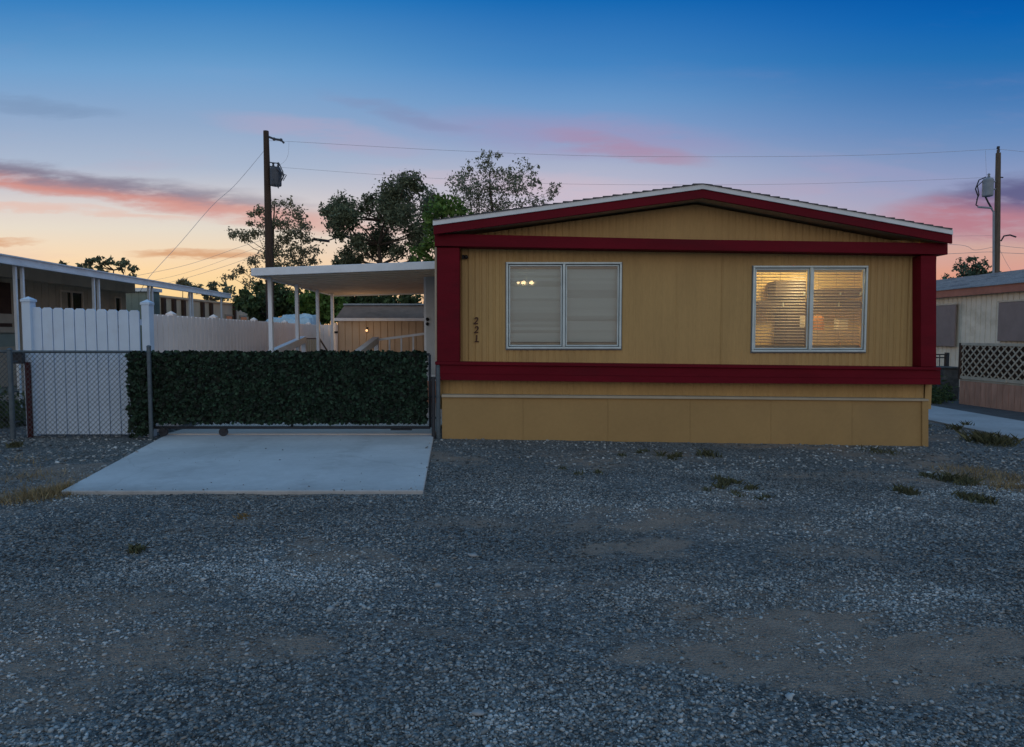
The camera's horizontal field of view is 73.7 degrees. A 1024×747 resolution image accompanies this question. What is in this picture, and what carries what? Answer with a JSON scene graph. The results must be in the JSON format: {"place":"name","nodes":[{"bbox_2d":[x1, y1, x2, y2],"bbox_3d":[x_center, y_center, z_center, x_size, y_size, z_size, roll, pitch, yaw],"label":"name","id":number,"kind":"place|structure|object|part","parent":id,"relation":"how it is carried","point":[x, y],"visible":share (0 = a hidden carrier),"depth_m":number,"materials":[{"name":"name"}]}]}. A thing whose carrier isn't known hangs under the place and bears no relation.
{"place":"outdoors","nodes":[
{"label":"outdoors","id":0,"kind":"place"},
{"bbox_2d":[126,288,161,353],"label":"green building","id":1,"kind":"structure","parent":0,"point":[135,299],"depth_m":23.90,"materials":[{"name":"grey"}]},
{"bbox_2d":[61,435,432,494],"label":"driveway","id":2,"kind":"structure","parent":0,"point":[323,464],"depth_m":7.90,"materials":[{"name":"concrete"}]},
{"bbox_2d":[146,349,430,435],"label":"driveway gate","id":3,"kind":"structure","parent":2,"relation":"on","point":[316,387],"depth_m":10.13,"materials":[{"name":"plant"}]},
{"bbox_2d":[167,403,441,434],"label":"carport pavement","id":4,"kind":"structure","parent":0,"point":[304,432],"depth_m":10.65,"materials":[{"name":"concrete"}]},
{"bbox_2d":[251,261,434,351],"bbox_3d":[-3.003,-0.762,15.332,3.717,2.792,6.750,0,3,0],"label":"carport","id":5,"kind":"object","parent":4,"relation":"on","point":[399,278],"visible":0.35,"depth_m":13.48,"materials":[{"name":"white paint"}]},
{"bbox_2d":[268,333,435,402],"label":"entrance deck","id":6,"kind":"structure","parent":4,"relation":"on","point":[369,344],"depth_m":14.90,"materials":[{"name":"white wood"}]},
{"bbox_2d":[334,304,423,351],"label":"garden shed","id":7,"kind":"structure","parent":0,"point":[377,320],"depth_m":19.28,"materials":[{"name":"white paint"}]},
{"bbox_2d":[0,385,1023,746],"bbox_3d":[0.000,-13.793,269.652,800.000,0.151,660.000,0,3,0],"label":"ground","id":8,"kind":"structure","parent":0,"point":[888,657],"depth_m":3.88,"materials":[{"name":"grey gravel"}]},
{"bbox_2d":[0,440,25,448],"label":"weed tuft","id":9,"kind":"object","parent":8,"relation":"on","point":[14,444],"visible":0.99,"depth_m":9.45,"materials":[{"name":"green plant"}]},
{"bbox_2d":[0,385,25,428],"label":"shrub","id":10,"kind":"object","parent":8,"relation":"on","point":[4,402],"visible":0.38,"depth_m":11.60,"materials":[{"name":"green plant"}]},
{"bbox_2d":[25,362,33,437],"bbox_3d":[-7.322,0.408,10.355,0.068,1.164,0.050,0,3,0],"label":"red post","id":11,"kind":"object","parent":8,"relation":"on","point":[28,391],"visible":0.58,"depth_m":10.34,"materials":[{"name":"metal"}]},
{"bbox_2d":[59,260,89,268],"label":"umbrella tree","id":12,"kind":"object","parent":8,"relation":"on","point":[77,264],"visible":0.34,"depth_m":49.60,"materials":[{"name":"green plant"}]},
{"bbox_2d":[0,345,153,439],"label":"chain link fence","id":13,"kind":"object","parent":8,"relation":"on","point":[139,406],"visible":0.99,"depth_m":10.18,"materials":[{"name":"metal"}]},
{"bbox_2d":[20,296,156,436],"bbox_3d":[-6.446,-0.104,10.431,1.952,2.137,0.155,0,3,0],"label":"vinyl fence","id":14,"kind":"object","parent":8,"relation":"on","point":[91,330],"visible":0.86,"depth_m":10.41,"materials":[{"name":"white plastic"}]},
{"bbox_2d":[82,255,139,276],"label":"umbrella tree","id":15,"kind":"object","parent":8,"relation":"on","point":[122,263],"visible":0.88,"depth_m":47.21,"materials":[{"name":"green plant"}]},
{"bbox_2d":[0,253,231,411],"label":"neighbor home","id":16,"kind":"object","parent":8,"relation":"on","point":[46,284],"visible":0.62,"depth_m":16.61,"materials":[{"name":"white"}]},
{"bbox_2d":[0,282,11,326],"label":"door","id":17,"kind":"structure","parent":16,"relation":"in","point":[5,288],"depth_m":15.70,"materials":[{"name":"metal"}]},
{"bbox_2d":[60,290,83,313],"bbox_3d":[-11.924,-1.743,18.491,0.070,0.990,0.980,0,3,0],"label":"window","id":18,"kind":"structure","parent":16,"relation":"in","point":[75,298],"depth_m":18.63,"materials":[{"name":"black glass"}]},
{"bbox_2d":[114,296,121,329],"bbox_3d":[-12.097,-1.848,20.954,0.070,1.020,0.350,0,3,0],"label":"window","id":19,"kind":"structure","parent":16,"relation":"in","point":[117,300],"depth_m":20.95,"materials":[{"name":"black glass"}]},
{"bbox_2d":[125,542,149,554],"bbox_3d":[-2.707,1.256,4.927,0.168,0.061,0.177,-1,3,-15],"label":"weed tuft","id":20,"kind":"object","parent":8,"relation":"on","point":[136,548],"visible":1,"depth_m":4.91,"materials":[{"name":"green plant"}]},
{"bbox_2d":[174,276,192,296],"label":"palm tree","id":21,"kind":"object","parent":8,"relation":"on","point":[184,282],"visible":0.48,"depth_m":59.36,"materials":[{"name":"green plant"}]},
{"bbox_2d":[159,295,249,319],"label":"beige building","id":22,"kind":"structure","parent":8,"relation":"on","point":[178,306],"depth_m":29.33,"materials":[{"name":"clear paint"}]},
{"bbox_2d":[225,314,232,318],"bbox_3d":[-13.394,-2.390,32.366,0.047,0.800,0.900,0,3,0],"label":"window","id":23,"kind":"structure","parent":22,"relation":"in","point":[227,316],"depth_m":32.21,"materials":[{"name":"glass"}]},
{"bbox_2d":[239,315,246,319],"bbox_3d":[-13.394,-2.487,34.064,0.047,0.800,0.900,0,3,0],"label":"window","id":24,"kind":"structure","parent":22,"relation":"in","point":[241,317],"depth_m":33.88,"materials":[{"name":"glass"}]},
{"bbox_2d":[190,281,236,302],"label":"round tree","id":25,"kind":"object","parent":8,"relation":"on","point":[213,286],"visible":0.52,"depth_m":45.95,"materials":[{"name":"green plant"}]},
{"bbox_2d":[232,512,250,519],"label":"weed tuft","id":26,"kind":"object","parent":8,"relation":"on","point":[244,515],"visible":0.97,"depth_m":5.81,"materials":[{"name":"green plant"}]},
{"bbox_2d":[153,311,337,431],"bbox_3d":[-4.314,-0.300,15.513,3.147,1.950,9.810,0,3,0],"label":"vinyl fence","id":27,"kind":"object","parent":8,"relation":"on","point":[173,331],"visible":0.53,"depth_m":13.33,"materials":[{"name":"white plastic"}]},
{"bbox_2d":[230,279,308,320],"bbox_3d":[-9.793,-2.015,27.742,3.566,4.204,2.533,0,3,0],"label":"bushy tree","id":28,"kind":"object","parent":8,"relation":"on","point":[250,304],"visible":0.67,"depth_m":27.46,"materials":[{"name":"green plant"}]},
{"bbox_2d":[217,195,326,301],"bbox_3d":[-11.018,-4.209,31.859,4.794,8.113,2.985,0,3,0],"label":"tree","id":29,"kind":"object","parent":8,"relation":"on","point":[301,227],"visible":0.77,"depth_m":31.55,"materials":[{"name":"green plant"}]},
{"bbox_2d":[263,130,286,319],"bbox_3d":[-8.548,-4.188,24.730,0.855,9.060,0.451,0,3,0],"label":"utility pole","id":30,"kind":"object","parent":8,"relation":"on","point":[273,174],"visible":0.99,"depth_m":24.58,"materials":[{"name":"brown wood"}]},
{"bbox_2d":[137,239,263,275],"bbox_3d":[-13.414,-4.069,25.300,9.170,1.756,1.054,1,3,13],"label":"overhead wire","id":31,"kind":"object","parent":30,"relation":"attached to","point":[207,258],"visible":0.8,"depth_m":24.78,"materials":[{"name":"black metal"}]},
{"bbox_2d":[140,151,263,291],"bbox_3d":[-10.086,-5.259,22.535,0.227,5.407,5.036,2,4,26],"label":"overhead wire","id":32,"kind":"object","parent":30,"relation":"attached to","point":[201,217],"visible":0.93,"depth_m":22.44,"materials":[{"name":"black metal"}]},
{"bbox_2d":[169,249,263,282],"bbox_3d":[-13.413,-3.634,25.365,9.197,2.055,0.972,1,3,13],"label":"overhead wire","id":33,"kind":"object","parent":30,"relation":"attached to","point":[217,268],"visible":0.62,"depth_m":24.80,"materials":[{"name":"black metal"}]},
{"bbox_2d":[282,167,986,184],"bbox_3d":[4.350,-7.143,24.632,26.288,0.678,0.008,0,3,0],"label":"overhead wire","id":34,"kind":"object","parent":30,"relation":"attached to","point":[617,184],"visible":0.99,"depth_m":24.64,"materials":[{"name":"black metal"}]},
{"bbox_2d":[287,141,990,156],"bbox_3d":[4.321,-8.088,24.578,26.337,0.579,0.010,0,3,0],"label":"overhead wire","id":35,"kind":"object","parent":30,"relation":"attached to","point":[642,156],"visible":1,"depth_m":24.59,"materials":[{"name":"black metal"}]},
{"bbox_2d":[266,313,323,347],"bbox_3d":[-7.887,-1.000,24.533,2.033,2.318,1.900,0,3,0],"label":"covered trailer","id":36,"kind":"object","parent":8,"relation":"on","point":[305,318],"visible":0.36,"depth_m":24.08,"materials":[{"name":"silver metal"}]},
{"bbox_2d":[283,287,348,324],"bbox_3d":[-7.533,-1.766,26.960,2.636,3.791,2.526,0,3,0],"label":"bushy tree","id":37,"kind":"object","parent":8,"relation":"on","point":[307,304],"visible":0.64,"depth_m":26.37,"materials":[{"name":"green plant"}]},
{"bbox_2d":[312,238,351,258],"bbox_3d":[-8.587,-3.456,32.856,1.921,6.273,0.300,0,3,0],"label":"street lamp","id":38,"kind":"object","parent":8,"relation":"on","point":[321,240],"visible":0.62,"depth_m":32.55,"materials":[{"name":"metal"}]},
{"bbox_2d":[317,168,442,264],"bbox_3d":[-5.637,-4.385,29.730,5.638,8.696,4.326,0,3,0],"label":"evergreen tree","id":39,"kind":"object","parent":8,"relation":"on","point":[393,208],"visible":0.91,"depth_m":29.02,"materials":[{"name":"green plant"}]},
{"bbox_2d":[336,294,423,316],"bbox_3d":[-5.774,-1.943,28.999,4.504,3.894,2.493,0,3,0],"label":"bushy tree","id":40,"kind":"object","parent":8,"relation":"on","point":[395,299],"visible":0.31,"depth_m":28.40,"materials":[{"name":"green plant"}]},
{"bbox_2d":[431,377,435,438],"bbox_3d":[-1.175,0.527,10.217,0.072,0.963,0.072,0,3,0],"label":"latch post","id":41,"kind":"object","parent":8,"relation":"on","point":[433,397],"visible":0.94,"depth_m":10.19,"materials":[{"name":"metal"}]},
{"bbox_2d":[435,365,440,438],"bbox_3d":[-1.103,0.435,10.211,0.080,1.146,0.080,0,3,0],"label":"latch post","id":42,"kind":"object","parent":8,"relation":"on","point":[438,419],"visible":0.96,"depth_m":10.19,"materials":[{"name":"metal"}]},
{"bbox_2d":[406,190,473,261],"bbox_3d":[-2.617,-3.296,25.575,2.334,6.993,2.385,1,3,13],"label":"leafy tree","id":43,"kind":"object","parent":8,"relation":"on","point":[442,208],"visible":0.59,"depth_m":24.91,"materials":[{"name":"green plant"}]},
{"bbox_2d":[471,709,484,715],"bbox_3d":[-0.141,1.396,2.812,0.058,0.018,0.037,4,6,-6],"label":"stone","id":44,"kind":"object","parent":8,"relation":"on","point":[477,712],"visible":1,"depth_m":2.80,"materials":[{"name":"grey stone"}]},
{"bbox_2d":[444,149,561,215],"bbox_3d":[-0.297,-4.246,26.788,4.510,8.749,3.609,0,3,0],"label":"young tree","id":45,"kind":"object","parent":8,"relation":"on","point":[489,192],"visible":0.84,"depth_m":26.25,"materials":[{"name":"green plant"}]},
{"bbox_2d":[424,183,952,446],"bbox_3d":[2.326,-1.137,17.055,8.200,4.045,14.215,0,3,0],"label":"mobile home","id":46,"kind":"object","parent":8,"relation":"on","point":[633,316],"visible":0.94,"depth_m":10.30,"materials":[{"name":"beige paint"}]},
{"bbox_2d":[424,277,435,380],"bbox_3d":[-1.458,-0.932,13.759,0.633,2.172,0.111,0,3,0],"label":"door","id":47,"kind":"structure","parent":46,"relation":"in","point":[429,282],"depth_m":13.75,"materials":[{"name":"white paint"}]},
{"bbox_2d":[505,262,622,349],"bbox_3d":[0.785,-1.025,10.408,1.766,1.334,0.181,0,3,0],"label":"window","id":48,"kind":"structure","parent":46,"relation":"in","point":[538,309],"depth_m":10.45,"materials":[{"name":"glass"}]},
{"bbox_2d":[767,281,805,297],"bbox_3d":[4.705,-1.436,11.687,0.530,0.269,0.380,0,3,0],"label":"wall cabinet","id":49,"kind":"object","parent":46,"relation":"attached to","point":[786,290],"depth_m":11.52,"materials":[{"name":"metal"}]},
{"bbox_2d":[776,282,805,294],"bbox_3d":[4.705,-1.426,11.516,0.506,0.245,0.038,0,3,0],"label":"door","id":50,"kind":"structure","parent":49,"relation":"in","point":[776,282],"depth_m":11.52,"materials":[{"name":"metal"}]},
{"bbox_2d":[774,313,805,347],"bbox_3d":[4.736,-0.529,11.619,0.357,0.983,0.540,0,3,0],"label":"refrigerator","id":51,"kind":"object","parent":46,"relation":"in","point":[804,338],"visible":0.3,"depth_m":11.37,"materials":[{"name":"metal"}]},
{"bbox_3d":[4.736,-0.515,11.368,0.333,0.959,0.038,0,3,0],"label":"door","id":52,"kind":"part","parent":51,"relation":"part of","materials":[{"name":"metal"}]},
{"bbox_2d":[800,316,804,326],"bbox_3d":[4.816,-0.863,11.321,0.090,0.180,0.003,0,3,0],"label":"note","id":53,"kind":"object","parent":51,"relation":"attached to","point":[802,320],"visible":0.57,"depth_m":11.32,"materials":[{"name":"white paper"}]},
{"bbox_2d":[756,302,861,307],"bbox_3d":[5.127,-1.178,11.742,1.896,0.110,0.260,0,3,0],"label":"wall shelf","id":54,"kind":"object","parent":46,"relation":"attached to","point":[813,305],"depth_m":11.63,"materials":[{"name":"metal"}]},
{"bbox_2d":[758,302,861,306],"bbox_3d":[5.127,-1.172,11.631,1.872,0.086,0.038,0,3,0],"label":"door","id":55,"kind":"structure","parent":54,"relation":"in","point":[758,302],"depth_m":11.63,"materials":[{"name":"wood"}]},
{"bbox_2d":[750,265,868,352],"bbox_3d":[4.505,-0.975,10.403,1.755,1.326,0.166,0,3,0],"label":"window","id":56,"kind":"structure","parent":46,"relation":"in","point":[810,270],"depth_m":10.40,"materials":[{"name":"glass"}]},
{"bbox_2d":[812,330,860,347],"bbox_3d":[5.465,-0.388,11.657,0.958,0.704,0.500,0,3,0],"label":"kitchen counter","id":57,"kind":"object","parent":46,"relation":"in","point":[859,338],"visible":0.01,"depth_m":11.42,"materials":[{"name":"wood"}]},
{"bbox_2d":[813,316,823,329],"bbox_3d":[5.186,-0.869,11.569,0.190,0.250,0.185,0,3,0],"label":"canister","id":58,"kind":"object","parent":57,"relation":"on","point":[818,322],"visible":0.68,"depth_m":11.50,"materials":[{"name":"orange metal"}]},
{"bbox_2d":[812,331,860,347],"bbox_3d":[5.465,-0.375,11.426,0.934,0.680,0.038,0,3,0],"label":"door","id":59,"kind":"structure","parent":57,"relation":"in","point":[859,332],"depth_m":11.42,"materials":[{"name":"wood"}]},
{"bbox_2d":[834,319,847,329],"bbox_3d":[5.577,-0.839,11.576,0.190,0.190,0.170,0,3,0],"label":"bread box","id":60,"kind":"object","parent":57,"relation":"on","point":[841,325],"visible":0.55,"depth_m":11.50,"materials":[{"name":"white"}]},
{"bbox_2d":[814,288,861,297],"bbox_3d":[5.576,-1.377,11.691,0.680,0.151,0.380,0,3,0],"label":"wall cabinet","id":61,"kind":"object","parent":46,"relation":"attached to","point":[838,293],"depth_m":11.54,"materials":[{"name":"wood"}]},
{"bbox_2d":[823,289,861,295],"bbox_3d":[5.576,-1.367,11.520,0.656,0.127,0.038,0,3,0],"label":"door","id":62,"kind":"structure","parent":61,"relation":"in","point":[861,289],"depth_m":11.52,"materials":[{"name":"wood"}]},
{"bbox_2d":[695,448,722,458],"bbox_3d":[2.609,1.054,9.111,0.331,0.110,0.449,0,3,0],"label":"weed tuft","id":63,"kind":"object","parent":8,"relation":"on","point":[705,453],"visible":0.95,"depth_m":9.08,"materials":[{"name":"green plant"}]},
{"bbox_2d":[558,420,974,499],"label":"weeds","id":64,"kind":"object","parent":8,"relation":"on","point":[726,482],"visible":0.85,"depth_m":7.43,"materials":[{"name":"green plant"}]},
{"bbox_2d":[860,444,905,455],"bbox_3d":[5.218,1.077,9.664,0.491,0.087,0.609,0,3,8],"label":"weed tuft","id":65,"kind":"object","parent":8,"relation":"on","point":[881,451],"visible":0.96,"depth_m":9.61,"materials":[{"name":"green plant"}]},
{"bbox_2d":[886,484,921,495],"bbox_3d":[3.948,1.168,6.866,0.266,0.093,0.365,0,3,0],"label":"weed tuft","id":66,"kind":"object","parent":8,"relation":"on","point":[910,491],"visible":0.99,"depth_m":6.86,"materials":[{"name":"green plant"}]},
{"bbox_2d":[918,471,935,478],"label":"weed tuft","id":67,"kind":"object","parent":8,"relation":"on","point":[923,474],"visible":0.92,"depth_m":7.82,"materials":[{"name":"green plant"}]},
{"bbox_2d":[931,374,953,404],"bbox_3d":[10.247,0.518,16.578,0.888,0.995,1.051,0,3,0],"label":"shrub","id":68,"kind":"object","parent":8,"relation":"on","point":[937,396],"visible":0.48,"depth_m":16.46,"materials":[{"name":"green plant"}]},
{"bbox_2d":[932,379,958,400],"bbox_3d":[10.858,0.477,17.344,0.870,0.781,1.007,0,3,0],"label":"shrub","id":69,"kind":"object","parent":8,"relation":"on","point":[949,393],"visible":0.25,"depth_m":17.16,"materials":[{"name":"green plant"}]},
{"bbox_2d":[931,471,986,485],"bbox_3d":[4.924,1.149,7.489,0.512,0.119,0.602,0,3,0],"label":"weed tuft","id":70,"kind":"object","parent":8,"relation":"on","point":[957,478],"visible":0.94,"depth_m":7.47,"materials":[{"name":"green plant"}]},
{"bbox_2d":[940,256,1001,278],"bbox_3d":[26.997,-3.771,40.024,3.388,6.295,2.005,0,3,0],"label":"tree","id":71,"kind":"object","parent":8,"relation":"on","point":[963,270],"visible":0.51,"depth_m":39.65,"materials":[{"name":"green plant"}]},
{"bbox_2d":[949,490,999,504],"bbox_3d":[4.455,1.183,6.558,0.346,0.095,0.487,0,3,0],"label":"weed tuft","id":72,"kind":"object","parent":8,"relation":"on","point":[977,497],"visible":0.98,"depth_m":6.52,"materials":[{"name":"green plant"}]},
{"bbox_2d":[936,269,1023,386],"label":"neighbor home","id":73,"kind":"object","parent":8,"relation":"on","point":[985,308],"visible":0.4,"depth_m":19.61,"materials":[{"name":"beige"}]},
{"bbox_2d":[950,426,1023,446],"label":"weed tuft","id":74,"kind":"object","parent":8,"relation":"on","point":[984,438],"visible":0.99,"depth_m":10.44,"materials":[{"name":"green plant"}]},
{"bbox_2d":[975,146,1016,272],"bbox_3d":[17.497,-3.917,24.767,1.563,8.521,0.360,0,3,0],"label":"utility pole","id":75,"kind":"object","parent":8,"relation":"on","point":[988,188],"visible":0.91,"depth_m":24.62,"materials":[{"name":"wood"}]},
{"bbox_2d":[949,252,1023,253],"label":"overhead wire","id":76,"kind":"object","parent":75,"relation":"attached to","point":[977,252],"visible":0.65,"depth_m":24.75,"materials":[{"name":"black metal"}]},
{"bbox_2d":[0,451,1023,505],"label":"dry grass","id":77,"kind":"structure","parent":0,"point":[53,489],"depth_m":7.12,"materials":[{"name":"brown plant"}]},
{"bbox_2d":[0,0,1023,324],"label":"sky","id":78,"kind":"structure","parent":0,"point":[123,122],"materials":[{"name":"blue"}]},
{"bbox_2d":[928,405,1023,440],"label":"side road","id":79,"kind":"structure","parent":0,"point":[982,422],"depth_m":12.93,"materials":[{"name":"concrete"}]},
{"bbox_2d":[931,399,1023,420],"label":"side pavement","id":80,"kind":"structure","parent":0,"point":[1008,414],"depth_m":14.89,"materials":[{"name":"concrete"}]},
{"bbox_2d":[936,353,949,365],"bbox_3d":[11.191,0.050,18.032,0.628,1.203,0.080,0,3,0],"label":"metal railing","id":81,"kind":"object","parent":80,"relation":"on","point":[946,359],"visible":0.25,"depth_m":17.99,"materials":[{"name":"metal"}]},
{"bbox_2d":[933,366,958,398],"bbox_3d":[11.282,0.239,17.838,0.467,0.847,0.650,0,3,0],"label":"storage bin","id":82,"kind":"object","parent":80,"relation":"on","point":[951,372],"visible":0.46,"depth_m":17.54,"materials":[{"name":"plastic"}]},
{"bbox_2d":[958,343,1023,411],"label":"lattice deck","id":83,"kind":"structure","parent":80,"relation":"on","point":[990,375],"depth_m":15.38,"materials":[{"name":"brown wood"}]}
]}

